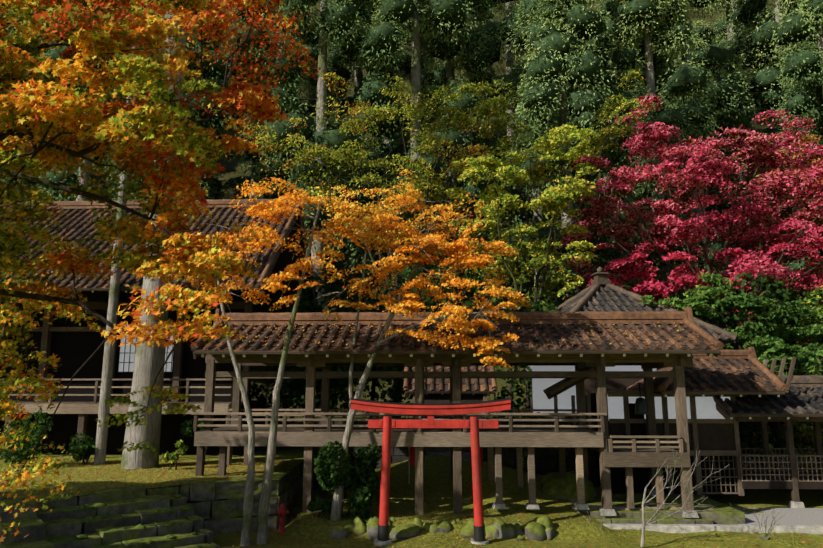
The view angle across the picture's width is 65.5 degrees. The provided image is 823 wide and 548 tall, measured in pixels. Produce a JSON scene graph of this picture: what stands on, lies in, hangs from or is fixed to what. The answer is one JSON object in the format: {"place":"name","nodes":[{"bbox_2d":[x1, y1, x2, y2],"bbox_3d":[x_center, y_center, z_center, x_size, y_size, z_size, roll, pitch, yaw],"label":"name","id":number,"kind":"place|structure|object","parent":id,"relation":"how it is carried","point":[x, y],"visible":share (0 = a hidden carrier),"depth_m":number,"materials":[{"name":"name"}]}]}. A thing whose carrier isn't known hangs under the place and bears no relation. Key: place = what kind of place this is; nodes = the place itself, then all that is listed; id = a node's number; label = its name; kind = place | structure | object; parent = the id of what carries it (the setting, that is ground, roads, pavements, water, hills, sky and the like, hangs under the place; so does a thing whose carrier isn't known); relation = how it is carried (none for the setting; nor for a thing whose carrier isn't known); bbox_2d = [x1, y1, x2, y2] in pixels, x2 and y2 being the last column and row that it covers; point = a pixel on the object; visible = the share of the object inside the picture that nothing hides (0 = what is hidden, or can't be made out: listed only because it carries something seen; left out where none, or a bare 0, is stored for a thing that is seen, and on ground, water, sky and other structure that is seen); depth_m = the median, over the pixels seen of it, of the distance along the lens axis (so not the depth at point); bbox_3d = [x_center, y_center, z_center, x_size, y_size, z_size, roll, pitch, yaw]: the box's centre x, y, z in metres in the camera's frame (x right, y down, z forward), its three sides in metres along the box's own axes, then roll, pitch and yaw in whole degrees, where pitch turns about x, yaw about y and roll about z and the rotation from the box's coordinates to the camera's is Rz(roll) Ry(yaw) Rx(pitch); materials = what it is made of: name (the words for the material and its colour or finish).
{"place":"outdoors","nodes":[
{"label":"outdoors","id":0,"kind":"place"},
{"bbox_2d":[94,2,187,468],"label":"trunks","id":1,"kind":"object","parent":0,"point":[149,363],"visible":0.42,"depth_m":14.90,"materials":[{"name":"grey plant"}]},
{"bbox_2d":[0,0,321,541],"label":"maple","id":2,"kind":"object","parent":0,"point":[110,29],"depth_m":3.60,"materials":[{"name":"orange plant"}]},
{"bbox_2d":[0,0,822,547],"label":"ground","id":3,"kind":"structure","parent":0,"point":[438,488],"depth_m":14.26,"materials":[{"name":"green plant"}]},
{"bbox_2d":[0,454,303,547],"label":"stone retaining wall","id":4,"kind":"structure","parent":3,"relation":"on","point":[138,516],"depth_m":10.79,"materials":[{"name":"stone"}]},
{"bbox_2d":[0,446,303,499],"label":"mossy ground","id":5,"kind":"structure","parent":4,"relation":"on","point":[288,454],"depth_m":13.67,"materials":[{"name":"green plant"}]},
{"bbox_2d":[0,199,318,458],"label":"hall","id":6,"kind":"structure","parent":5,"relation":"on","point":[75,347],"depth_m":17.88,"materials":[{"name":"brown wood"}]},
{"bbox_2d":[275,502,289,534],"bbox_3d":[-2.402,4.538,11.882,0.250,0.590,0.175,0,-10,2],"label":"hydrant","id":7,"kind":"object","parent":3,"relation":"on","point":[282,512],"visible":0.96,"depth_m":11.85,"materials":[{"name":"red metal"}]},
{"bbox_2d":[185,167,530,545],"bbox_3d":[-0.912,1.325,12.378,6.827,7.177,2.753,2,-10,-13],"label":"young maple","id":8,"kind":"object","parent":3,"relation":"on","point":[459,245],"depth_m":12.47,"materials":[{"name":"orange plant"}]},
{"bbox_2d":[0,0,822,400],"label":"forest","id":9,"kind":"object","parent":3,"relation":"on","point":[541,130],"depth_m":31.46,"materials":[{"name":"plant"}]},
{"bbox_2d":[0,0,822,282],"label":"forest trees","id":10,"kind":"object","parent":9,"relation":"attached to","point":[682,75],"visible":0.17,"depth_m":30.95,"materials":[{"name":"green plant"}]},
{"bbox_2d":[0,458,822,547],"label":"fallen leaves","id":11,"kind":"object","parent":3,"relation":"on","point":[149,482],"visible":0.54,"depth_m":12.82,"materials":[{"name":"orange plant"}]},
{"bbox_2d":[350,398,510,545],"bbox_3d":[0.349,3.502,11.455,2.912,2.523,0.340,0,-10,2],"label":"torii","id":12,"kind":"object","parent":3,"relation":"on","point":[474,424],"visible":0.98,"depth_m":11.53,"materials":[{"name":"red wood"}]},
{"bbox_2d":[86,243,822,470],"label":"understorey","id":13,"kind":"object","parent":3,"relation":"on","point":[340,386],"depth_m":19.48,"materials":[{"name":"green plant"}]},
{"bbox_2d":[313,366,596,488],"bbox_3d":[1.068,3.826,16.983,7.335,3.764,4.357,0,-10,2],"label":"shrine","id":14,"kind":"object","parent":3,"relation":"on","point":[436,390],"visible":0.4,"depth_m":16.62,"materials":[{"name":"brown wood"}]},
{"bbox_2d":[190,307,723,517],"bbox_3d":[0.872,2.996,14.117,10.758,4.512,3.458,0,-10,2],"label":"corridor","id":15,"kind":"object","parent":3,"relation":"on","point":[558,374],"visible":0.75,"depth_m":13.21,"materials":[{"name":"brown wood"}]},
{"bbox_2d":[206,322,712,346],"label":"roof leaves","id":16,"kind":"object","parent":15,"relation":"on","point":[430,333],"visible":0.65,"depth_m":13.53,"materials":[{"name":"orange plant"}]},
{"bbox_2d":[291,470,822,540],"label":"stones and log","id":17,"kind":"object","parent":3,"relation":"on","point":[722,518],"visible":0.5,"depth_m":12.53,"materials":[{"name":"grey stone"}]},
{"bbox_2d":[526,267,737,417],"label":"pyramid hall","id":18,"kind":"structure","parent":3,"relation":"on","point":[601,293],"depth_m":18.17,"materials":[{"name":"brown tile"}]},
{"bbox_2d":[572,446,784,546],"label":"bare shrub","id":19,"kind":"object","parent":3,"relation":"on","point":[644,504],"visible":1,"depth_m":11.11,"materials":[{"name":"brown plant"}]},
{"bbox_2d":[591,347,795,495],"bbox_3d":[6.778,3.610,16.350,4.174,3.470,4.219,0,-10,2],"label":"roofed corridor","id":20,"kind":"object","parent":3,"relation":"on","point":[731,375],"depth_m":14.92,"materials":[{"name":"brown wood"}]},
{"bbox_2d":[713,375,822,507],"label":"corridor","id":21,"kind":"object","parent":3,"relation":"on","point":[801,400],"visible":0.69,"depth_m":14.77,"materials":[{"name":"brown wood"}]},
{"bbox_2d":[243,69,822,470],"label":"maple","id":22,"kind":"object","parent":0,"point":[778,346],"depth_m":22.21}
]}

